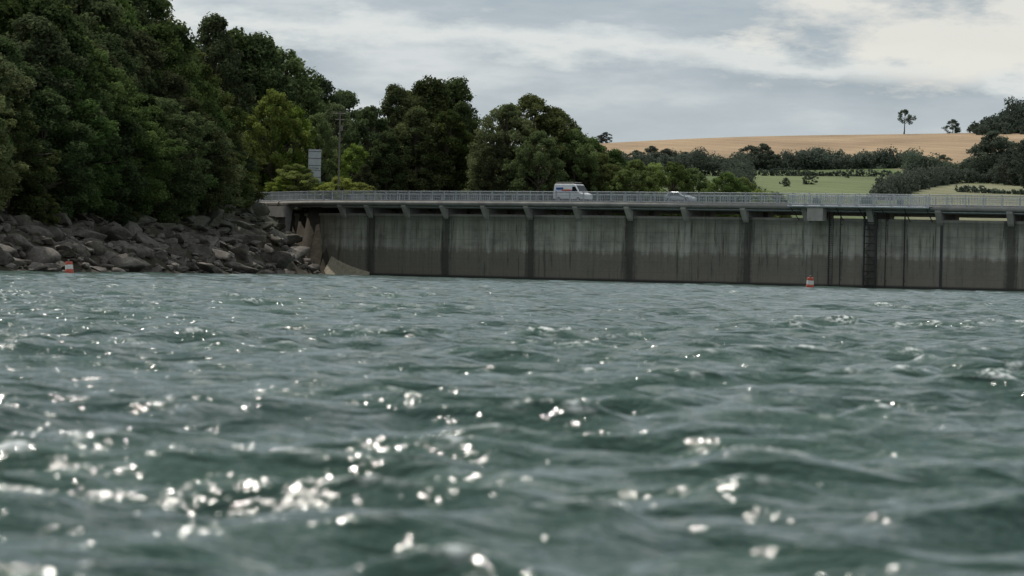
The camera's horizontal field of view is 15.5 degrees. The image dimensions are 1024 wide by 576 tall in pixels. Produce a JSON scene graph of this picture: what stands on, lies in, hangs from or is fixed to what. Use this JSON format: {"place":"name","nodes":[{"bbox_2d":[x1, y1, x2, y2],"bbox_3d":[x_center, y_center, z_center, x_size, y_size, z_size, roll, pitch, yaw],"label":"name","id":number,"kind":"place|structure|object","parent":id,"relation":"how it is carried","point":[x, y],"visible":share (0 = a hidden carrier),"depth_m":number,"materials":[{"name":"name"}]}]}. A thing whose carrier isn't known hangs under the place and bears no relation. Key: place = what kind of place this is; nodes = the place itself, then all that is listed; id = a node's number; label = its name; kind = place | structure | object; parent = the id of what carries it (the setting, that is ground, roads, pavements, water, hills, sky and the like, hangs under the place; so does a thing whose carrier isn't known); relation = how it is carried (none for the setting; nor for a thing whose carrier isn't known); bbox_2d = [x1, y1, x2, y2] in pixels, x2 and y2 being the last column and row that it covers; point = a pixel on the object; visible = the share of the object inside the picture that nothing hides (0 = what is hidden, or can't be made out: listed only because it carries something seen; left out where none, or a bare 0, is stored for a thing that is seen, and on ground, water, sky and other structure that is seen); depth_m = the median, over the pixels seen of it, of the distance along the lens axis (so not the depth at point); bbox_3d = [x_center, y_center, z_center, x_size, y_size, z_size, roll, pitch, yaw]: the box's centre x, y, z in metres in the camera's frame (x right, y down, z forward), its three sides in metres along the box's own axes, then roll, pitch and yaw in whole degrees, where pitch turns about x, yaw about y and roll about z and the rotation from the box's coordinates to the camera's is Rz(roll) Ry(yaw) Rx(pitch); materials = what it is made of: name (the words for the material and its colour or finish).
{"place":"outdoors","nodes":[
{"label":"outdoors","id":0,"kind":"place"},
{"bbox_2d":[0,271,1023,575],"bbox_3d":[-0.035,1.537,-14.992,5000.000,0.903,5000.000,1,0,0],"label":"water","id":1,"kind":"structure","parent":0,"point":[250,425],"depth_m":34.45,"materials":[{"name":"liquid"}]},
{"bbox_2d":[0,133,1023,273],"bbox_3d":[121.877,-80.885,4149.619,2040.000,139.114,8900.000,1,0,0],"label":"ground","id":2,"kind":"structure","parent":0,"point":[954,146],"depth_m":1305.00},
{"bbox_2d":[0,0,26,40],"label":"deciduous tree","id":3,"kind":"object","parent":2,"relation":"on","point":[13,10],"visible":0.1,"depth_m":457.47,"materials":[{"name":"green plant"}]},
{"bbox_2d":[0,94,28,211],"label":"deciduous tree","id":4,"kind":"object","parent":2,"relation":"on","point":[7,175],"visible":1,"depth_m":408.92,"materials":[{"name":"green plant"}]},
{"bbox_2d":[0,52,36,194],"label":"deciduous tree","id":5,"kind":"object","parent":2,"relation":"on","point":[6,70],"visible":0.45,"depth_m":423.24,"materials":[{"name":"green plant"}]},
{"bbox_2d":[0,0,54,42],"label":"deciduous tree","id":6,"kind":"object","parent":2,"relation":"on","point":[24,3],"visible":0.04,"depth_m":464.95,"materials":[{"name":"green plant"}]},
{"bbox_2d":[0,37,60,185],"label":"deciduous tree","id":7,"kind":"object","parent":2,"relation":"on","point":[9,50],"visible":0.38,"depth_m":434.51,"materials":[{"name":"green plant"}]},
{"bbox_2d":[0,86,61,216],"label":"deciduous tree","id":8,"kind":"object","parent":2,"relation":"on","point":[42,173],"visible":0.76,"depth_m":424.01,"materials":[{"name":"green plant"}]},
{"bbox_2d":[17,192,62,226],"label":"bush","id":9,"kind":"object","parent":2,"relation":"on","point":[44,217],"visible":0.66,"depth_m":426.85,"materials":[{"name":"green plant"}]},
{"bbox_2d":[0,12,106,193],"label":"deciduous tree","id":10,"kind":"object","parent":2,"relation":"on","point":[45,57],"visible":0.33,"depth_m":443.06,"materials":[{"name":"green plant"}]},
{"bbox_2d":[22,88,98,216],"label":"deciduous tree","id":11,"kind":"object","parent":2,"relation":"on","point":[80,182],"visible":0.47,"depth_m":434.13,"materials":[{"name":"green plant"}]},
{"bbox_2d":[24,65,119,216],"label":"deciduous tree","id":12,"kind":"object","parent":2,"relation":"on","point":[106,126],"visible":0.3,"depth_m":441.25,"materials":[{"name":"green plant"}]},
{"bbox_2d":[18,0,126,169],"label":"deciduous tree","id":13,"kind":"object","parent":2,"relation":"on","point":[71,32],"visible":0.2,"depth_m":454.37,"materials":[{"name":"green plant"}]},
{"bbox_2d":[73,119,125,216],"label":"deciduous tree","id":14,"kind":"object","parent":2,"relation":"on","point":[107,203],"visible":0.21,"depth_m":451.78,"materials":[{"name":"green plant"}]},
{"bbox_2d":[65,0,157,92],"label":"deciduous tree","id":15,"kind":"object","parent":2,"relation":"on","point":[103,11],"visible":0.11,"depth_m":499.75,"materials":[{"name":"green plant"}]},
{"bbox_2d":[73,36,163,199],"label":"deciduous tree","id":16,"kind":"object","parent":2,"relation":"on","point":[119,88],"visible":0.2,"depth_m":462.92,"materials":[{"name":"green plant"}]},
{"bbox_2d":[103,198,137,225],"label":"bush","id":17,"kind":"object","parent":2,"relation":"on","point":[122,216],"visible":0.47,"depth_m":460.11,"materials":[{"name":"green plant"}]},
{"bbox_2d":[92,43,152,171],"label":"deciduous tree","id":18,"kind":"object","parent":2,"relation":"on","point":[113,62],"visible":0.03,"depth_m":476.45,"materials":[{"name":"green plant"}]},
{"bbox_2d":[94,81,151,213],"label":"deciduous tree","id":19,"kind":"object","parent":2,"relation":"on","point":[127,170],"visible":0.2,"depth_m":460.25,"materials":[{"name":"green plant"}]},
{"bbox_2d":[83,0,164,91],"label":"deciduous tree","id":20,"kind":"object","parent":2,"relation":"on","point":[131,19],"visible":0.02,"depth_m":515.25,"materials":[{"name":"green plant"}]},
{"bbox_2d":[91,31,171,168],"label":"deciduous tree","id":21,"kind":"object","parent":2,"relation":"on","point":[113,44],"visible":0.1,"depth_m":485.85,"materials":[{"name":"green plant"}]},
{"bbox_2d":[115,37,158,96],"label":"deciduous tree","id":22,"kind":"object","parent":2,"relation":"on","point":[142,73],"visible":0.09,"depth_m":495.17,"materials":[{"name":"green plant"}]},
{"bbox_2d":[93,0,203,117],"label":"deciduous tree","id":23,"kind":"object","parent":2,"relation":"on","point":[141,17],"visible":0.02,"depth_m":524.93,"materials":[{"name":"green plant"}]},
{"bbox_2d":[115,101,186,214],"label":"deciduous tree","id":24,"kind":"object","parent":2,"relation":"on","point":[153,149],"visible":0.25,"depth_m":468.65,"materials":[{"name":"green plant"}]},
{"bbox_2d":[124,91,186,224],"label":"deciduous tree","id":25,"kind":"object","parent":2,"relation":"on","point":[161,119],"visible":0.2,"depth_m":478.97,"materials":[{"name":"green plant"}]},
{"bbox_2d":[128,29,190,163],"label":"deciduous tree","id":26,"kind":"object","parent":2,"relation":"on","point":[142,41],"visible":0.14,"depth_m":505.94,"materials":[{"name":"green plant"}]},
{"bbox_2d":[0,197,321,273],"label":"boulder bank","id":27,"kind":"object","parent":2,"relation":"on","point":[83,242],"visible":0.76,"depth_m":455.42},
{"bbox_2d":[141,0,200,81],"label":"deciduous tree","id":28,"kind":"object","parent":2,"relation":"on","point":[178,31],"visible":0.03,"depth_m":540.13,"materials":[{"name":"green plant"}]},
{"bbox_2d":[139,23,221,170],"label":"deciduous tree","id":29,"kind":"object","parent":2,"relation":"on","point":[163,34],"visible":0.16,"depth_m":516.90,"materials":[{"name":"green plant"}]},
{"bbox_2d":[144,96,217,213],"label":"deciduous tree","id":30,"kind":"object","parent":2,"relation":"on","point":[190,185],"visible":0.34,"depth_m":488.62,"materials":[{"name":"green plant"}]},
{"bbox_2d":[146,0,218,85],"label":"deciduous tree","id":31,"kind":"object","parent":2,"relation":"on","point":[198,55],"visible":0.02,"depth_m":553.96,"materials":[{"name":"green plant"}]},
{"bbox_2d":[166,123,218,212],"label":"deciduous tree","id":32,"kind":"object","parent":2,"relation":"on","point":[188,147],"visible":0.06,"depth_m":499.60,"materials":[{"name":"green plant"}]},
{"bbox_2d":[174,96,239,210],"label":"deciduous tree","id":33,"kind":"object","parent":2,"relation":"on","point":[219,172],"visible":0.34,"depth_m":508.44,"materials":[{"name":"green plant"}]},
{"bbox_2d":[189,79,233,164],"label":"deciduous tree","id":34,"kind":"object","parent":2,"relation":"on","point":[225,126],"visible":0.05,"depth_m":536.33,"materials":[{"name":"green plant"}]},
{"bbox_2d":[191,125,246,214],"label":"deciduous tree","id":35,"kind":"object","parent":2,"relation":"on","point":[236,201],"visible":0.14,"depth_m":517.94,"materials":[{"name":"green plant"}]},
{"bbox_2d":[189,63,249,182],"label":"deciduous tree","id":36,"kind":"object","parent":2,"relation":"on","point":[207,71],"visible":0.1,"depth_m":545.41,"materials":[{"name":"green plant"}]},
{"bbox_2d":[194,11,271,156],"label":"deciduous tree","id":37,"kind":"object","parent":2,"relation":"on","point":[216,46],"visible":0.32,"depth_m":587.78,"materials":[{"name":"green plant"}]},
{"bbox_2d":[217,88,250,159],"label":"deciduous tree","id":38,"kind":"object","parent":2,"relation":"on","point":[232,134],"visible":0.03,"depth_m":552.61,"materials":[{"name":"green plant"}]},
{"bbox_2d":[223,146,258,207],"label":"deciduous tree","id":39,"kind":"object","parent":2,"relation":"on","point":[247,188],"visible":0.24,"depth_m":536.18,"materials":[{"name":"green plant"}]},
{"bbox_2d":[229,136,257,194],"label":"deciduous tree","id":40,"kind":"object","parent":2,"relation":"on","point":[249,161],"visible":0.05,"depth_m":553.05,"materials":[{"name":"green plant"}]},
{"bbox_2d":[210,26,291,188],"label":"deciduous tree","id":41,"kind":"object","parent":2,"relation":"on","point":[237,35],"visible":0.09,"depth_m":597.39,"materials":[{"name":"green plant"}]},
{"bbox_2d":[238,137,269,201],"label":"deciduous tree","id":42,"kind":"object","parent":2,"relation":"on","point":[248,147],"visible":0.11,"depth_m":560.98,"materials":[{"name":"green plant"}]},
{"bbox_2d":[220,31,306,200],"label":"deciduous tree","id":43,"kind":"object","parent":2,"relation":"on","point":[265,48],"visible":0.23,"depth_m":596.78,"materials":[{"name":"green plant"}]},
{"bbox_2d":[244,88,315,200],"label":"deciduous tree","id":44,"kind":"object","parent":2,"relation":"on","point":[266,110],"visible":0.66,"depth_m":576.33,"materials":[{"name":"green plant"}]},
{"bbox_2d":[265,176,294,199],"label":"bush","id":45,"kind":"object","parent":2,"relation":"on","point":[282,183],"visible":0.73,"depth_m":567.82,"materials":[{"name":"green plant"}]},
{"bbox_2d":[262,163,320,198],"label":"bush","id":46,"kind":"object","parent":2,"relation":"on","point":[297,176],"visible":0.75,"depth_m":569.38,"materials":[{"name":"green plant"}]},
{"bbox_2d":[263,105,322,197],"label":"deciduous tree","id":47,"kind":"object","parent":2,"relation":"on","point":[305,124],"visible":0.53,"depth_m":578.61,"materials":[{"name":"green plant"}]},
{"bbox_2d":[245,46,354,200],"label":"deciduous tree","id":48,"kind":"object","parent":2,"relation":"on","point":[308,87],"visible":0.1,"depth_m":607.90,"materials":[{"name":"green plant"}]},
{"bbox_2d":[308,149,320,192],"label":"road sign","id":49,"kind":"object","parent":2,"relation":"on","point":[314,160],"visible":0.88,"depth_m":571.89,"materials":[{"name":"metal"}]},
{"bbox_2d":[287,112,342,194],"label":"deciduous tree","id":50,"kind":"object","parent":2,"relation":"on","point":[324,132],"visible":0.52,"depth_m":581.40,"materials":[{"name":"green plant"}]},
{"bbox_2d":[268,206,369,274],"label":"abutment","id":51,"kind":"object","parent":2,"relation":"on","point":[283,215],"visible":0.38,"depth_m":548.41,"materials":[{"name":"concrete"}]},
{"bbox_2d":[305,75,355,173],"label":"deciduous tree","id":52,"kind":"object","parent":2,"relation":"on","point":[327,87],"visible":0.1,"depth_m":638.33,"materials":[{"name":"green plant"}]},
{"bbox_2d":[309,176,365,199],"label":"bush","id":53,"kind":"object","parent":2,"relation":"on","point":[345,184],"visible":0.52,"depth_m":566.61,"materials":[{"name":"green plant"}]},
{"bbox_2d":[315,102,363,194],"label":"deciduous tree","id":54,"kind":"object","parent":2,"relation":"on","point":[329,115],"visible":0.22,"depth_m":598.25,"materials":[{"name":"green plant"}]},
{"bbox_2d":[334,111,345,194],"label":"utility pole","id":55,"kind":"object","parent":2,"relation":"on","point":[340,126],"visible":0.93,"depth_m":565.80,"materials":[{"name":"brown wood"}]},
{"bbox_2d":[325,89,379,143],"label":"deciduous tree","id":56,"kind":"object","parent":2,"relation":"on","point":[350,100],"visible":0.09,"depth_m":643.26,"materials":[{"name":"green plant"}]},
{"bbox_2d":[336,143,380,197],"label":"deciduous tree","id":57,"kind":"object","parent":2,"relation":"on","point":[348,156],"visible":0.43,"depth_m":583.99,"materials":[{"name":"green plant"}]},
{"bbox_2d":[343,182,380,199],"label":"bush","id":58,"kind":"object","parent":2,"relation":"on","point":[368,188],"visible":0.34,"depth_m":564.93,"materials":[{"name":"green plant"}]},
{"bbox_2d":[333,105,398,190],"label":"deciduous tree","id":59,"kind":"object","parent":2,"relation":"on","point":[372,112],"visible":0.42,"depth_m":589.08,"materials":[{"name":"green plant"}]},
{"bbox_2d":[352,164,383,199],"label":"deciduous tree","id":60,"kind":"object","parent":2,"relation":"on","point":[366,173],"visible":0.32,"depth_m":579.37,"materials":[{"name":"green plant"}]},
{"bbox_2d":[361,130,418,212],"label":"deciduous tree","id":61,"kind":"object","parent":2,"relation":"on","point":[389,158],"visible":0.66,"depth_m":583.26,"materials":[{"name":"green plant"}]},
{"bbox_2d":[363,83,428,196],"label":"deciduous tree","id":62,"kind":"object","parent":2,"relation":"on","point":[393,109],"visible":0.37,"depth_m":594.68,"materials":[{"name":"green plant"}]},
{"bbox_2d":[377,105,455,213],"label":"deciduous tree","id":63,"kind":"object","parent":2,"relation":"on","point":[414,122],"visible":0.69,"depth_m":586.38,"materials":[{"name":"green plant"}]},
{"bbox_2d":[403,75,459,181],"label":"deciduous tree","id":64,"kind":"object","parent":2,"relation":"on","point":[430,102],"visible":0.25,"depth_m":598.33,"materials":[{"name":"green plant"}]},
{"bbox_2d":[407,109,475,213],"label":"deciduous tree","id":65,"kind":"object","parent":2,"relation":"on","point":[453,144],"visible":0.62,"depth_m":588.30,"materials":[{"name":"green plant"}]},
{"bbox_2d":[428,101,482,196],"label":"deciduous tree","id":66,"kind":"object","parent":2,"relation":"on","point":[463,110],"visible":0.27,"depth_m":595.09,"materials":[{"name":"green plant"}]},
{"bbox_2d":[432,76,481,172],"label":"deciduous tree","id":67,"kind":"object","parent":2,"relation":"on","point":[458,90],"visible":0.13,"depth_m":602.75,"materials":[{"name":"green plant"}]},
{"bbox_2d":[471,132,517,213],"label":"deciduous tree","id":68,"kind":"object","parent":2,"relation":"on","point":[498,151],"visible":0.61,"depth_m":573.65,"materials":[{"name":"green plant"}]},
{"bbox_2d":[460,102,545,214],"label":"deciduous tree","id":69,"kind":"object","parent":2,"relation":"on","point":[506,112],"visible":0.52,"depth_m":578.26,"materials":[{"name":"green plant"}]},
{"bbox_2d":[488,93,575,213],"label":"deciduous tree","id":70,"kind":"object","parent":2,"relation":"on","point":[532,104],"visible":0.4,"depth_m":581.33,"materials":[{"name":"green plant"}]},
{"bbox_2d":[502,130,568,214],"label":"deciduous tree","id":71,"kind":"object","parent":2,"relation":"on","point":[539,141],"visible":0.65,"depth_m":568.67,"materials":[{"name":"green plant"}]},
{"bbox_2d":[529,106,599,213],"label":"deciduous tree","id":72,"kind":"object","parent":2,"relation":"on","point":[556,111],"visible":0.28,"depth_m":583.49,"materials":[{"name":"green plant"}]},
{"bbox_2d":[543,128,603,214],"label":"deciduous tree","id":73,"kind":"object","parent":2,"relation":"on","point":[572,135],"visible":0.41,"depth_m":579.81,"materials":[{"name":"green plant"}]},
{"bbox_2d":[566,136,610,198],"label":"deciduous tree","id":74,"kind":"object","parent":2,"relation":"on","point":[598,146],"visible":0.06,"depth_m":618.86,"materials":[{"name":"green plant"}]},
{"bbox_2d":[574,152,628,215],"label":"deciduous tree","id":75,"kind":"object","parent":2,"relation":"on","point":[602,160],"visible":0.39,"depth_m":582.60,"materials":[{"name":"green plant"}]},
{"bbox_2d":[591,148,637,214],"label":"deciduous tree","id":76,"kind":"object","parent":2,"relation":"on","point":[615,155],"visible":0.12,"depth_m":599.05,"materials":[{"name":"green plant"}]},
{"bbox_2d":[603,159,658,215],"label":"deciduous tree","id":77,"kind":"object","parent":2,"relation":"on","point":[639,181],"visible":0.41,"depth_m":578.57,"materials":[{"name":"green plant"}]},
{"bbox_2d":[256,200,1023,290],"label":"concrete dam","id":78,"kind":"structure","parent":2,"relation":"on","point":[757,244],"depth_m":503.90,"materials":[{"name":"concrete"}]},
{"bbox_2d":[553,182,590,200],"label":"white van","id":79,"kind":"object","parent":78,"relation":"on","point":[577,186],"visible":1,"depth_m":515.79,"materials":[{"name":"paint"}]},
{"bbox_2d":[255,190,1023,206],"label":"bridge railing","id":80,"kind":"object","parent":78,"relation":"on","point":[431,195],"visible":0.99,"depth_m":510.19,"materials":[{"name":"metal"}]},
{"bbox_2d":[341,193,1022,205],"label":"bridge railing","id":81,"kind":"object","parent":78,"relation":"on","point":[487,197],"visible":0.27,"depth_m":510.51,"materials":[{"name":"metal"}]},
{"bbox_2d":[788,194,932,288],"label":"intake gantry","id":82,"kind":"object","parent":78,"relation":"attached to","point":[816,212],"visible":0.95,"depth_m":486.87,"materials":[{"name":"metal"}]},
{"bbox_2d":[787,194,928,206],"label":"platform railing","id":83,"kind":"object","parent":82,"relation":"on","point":[859,199],"visible":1,"depth_m":485.40,"materials":[{"name":"metal"}]},
{"bbox_2d":[939,225,942,289],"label":"water level gauge","id":84,"kind":"object","parent":78,"relation":"attached to","point":[941,251],"visible":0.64,"depth_m":482.50,"materials":[{"name":"metal"}]},
{"bbox_2d":[641,162,669,215],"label":"deciduous tree","id":85,"kind":"object","parent":2,"relation":"on","point":[656,167],"visible":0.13,"depth_m":598.54,"materials":[{"name":"green plant"}]},
{"bbox_2d":[644,161,698,215],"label":"deciduous tree","id":86,"kind":"object","parent":2,"relation":"on","point":[680,178],"visible":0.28,"depth_m":574.15,"materials":[{"name":"green plant"}]},
{"bbox_2d":[606,148,765,191],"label":"hedgerow","id":87,"kind":"object","parent":2,"relation":"on","point":[739,166],"visible":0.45,"depth_m":1321.42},
{"bbox_2d":[664,167,717,215],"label":"deciduous tree","id":88,"kind":"object","parent":2,"relation":"on","point":[695,175],"visible":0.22,"depth_m":589.06,"materials":[{"name":"green plant"}]},
{"bbox_2d":[700,171,757,216],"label":"deciduous tree","id":89,"kind":"object","parent":2,"relation":"on","point":[737,187],"visible":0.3,"depth_m":574.14,"materials":[{"name":"green plant"}]},
{"bbox_2d":[750,143,776,168],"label":"tree","id":90,"kind":"object","parent":2,"relation":"on","point":[767,148],"visible":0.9,"depth_m":1472.29,"materials":[{"name":"green plant"}]},
{"bbox_2d":[622,144,905,169],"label":"hedgerow","id":91,"kind":"object","parent":2,"relation":"on","point":[883,159],"visible":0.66,"depth_m":1472.76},
{"bbox_2d":[766,154,784,169],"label":"tree","id":92,"kind":"object","parent":2,"relation":"on","point":[777,157],"visible":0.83,"depth_m":1468.50,"materials":[{"name":"green plant"}]},
{"bbox_2d":[587,147,982,173],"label":"hedgerow","id":93,"kind":"object","parent":2,"relation":"on","point":[911,156],"visible":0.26,"depth_m":1417.92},
{"bbox_2d":[754,166,903,176],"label":"hedgerow","id":94,"kind":"object","parent":2,"relation":"on","point":[772,172],"visible":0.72,"depth_m":1368.03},
{"bbox_2d":[867,164,1020,199],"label":"hedgerow","id":95,"kind":"object","parent":2,"relation":"on","point":[918,178],"visible":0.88,"depth_m":1158.95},
{"bbox_2d":[954,185,1023,194],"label":"hedgerow","id":96,"kind":"object","parent":2,"relation":"on","point":[968,188],"visible":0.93,"depth_m":1120.70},
{"bbox_2d":[966,96,1023,134],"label":"distant woodland","id":97,"kind":"object","parent":2,"relation":"on","point":[1007,121],"visible":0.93,"depth_m":1970.75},
{"bbox_2d":[968,130,1021,178],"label":"tree","id":98,"kind":"object","parent":2,"relation":"on","point":[989,141],"visible":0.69,"depth_m":1298.53,"materials":[{"name":"green plant"}]},
{"bbox_2d":[989,155,1014,183],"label":"tree","id":99,"kind":"object","parent":2,"relation":"on","point":[996,179],"visible":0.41,"depth_m":1260.01,"materials":[{"name":"green plant"}]},
{"bbox_2d":[993,142,1023,184],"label":"tree","id":100,"kind":"object","parent":2,"relation":"on","point":[1007,164],"visible":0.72,"depth_m":1248.29,"materials":[{"name":"green plant"}]},
{"bbox_2d":[1005,139,1023,185],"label":"tree","id":101,"kind":"object","parent":2,"relation":"on","point":[1020,148],"visible":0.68,"depth_m":1239.23,"materials":[{"name":"green plant"}]},
{"bbox_2d":[1010,151,1023,187],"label":"tree","id":102,"kind":"object","parent":2,"relation":"on","point":[1019,170],"visible":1,"depth_m":1199.48,"materials":[{"name":"green plant"}]},
{"bbox_2d":[165,0,1023,146],"label":"sky","id":103,"kind":"structure","parent":0,"point":[628,70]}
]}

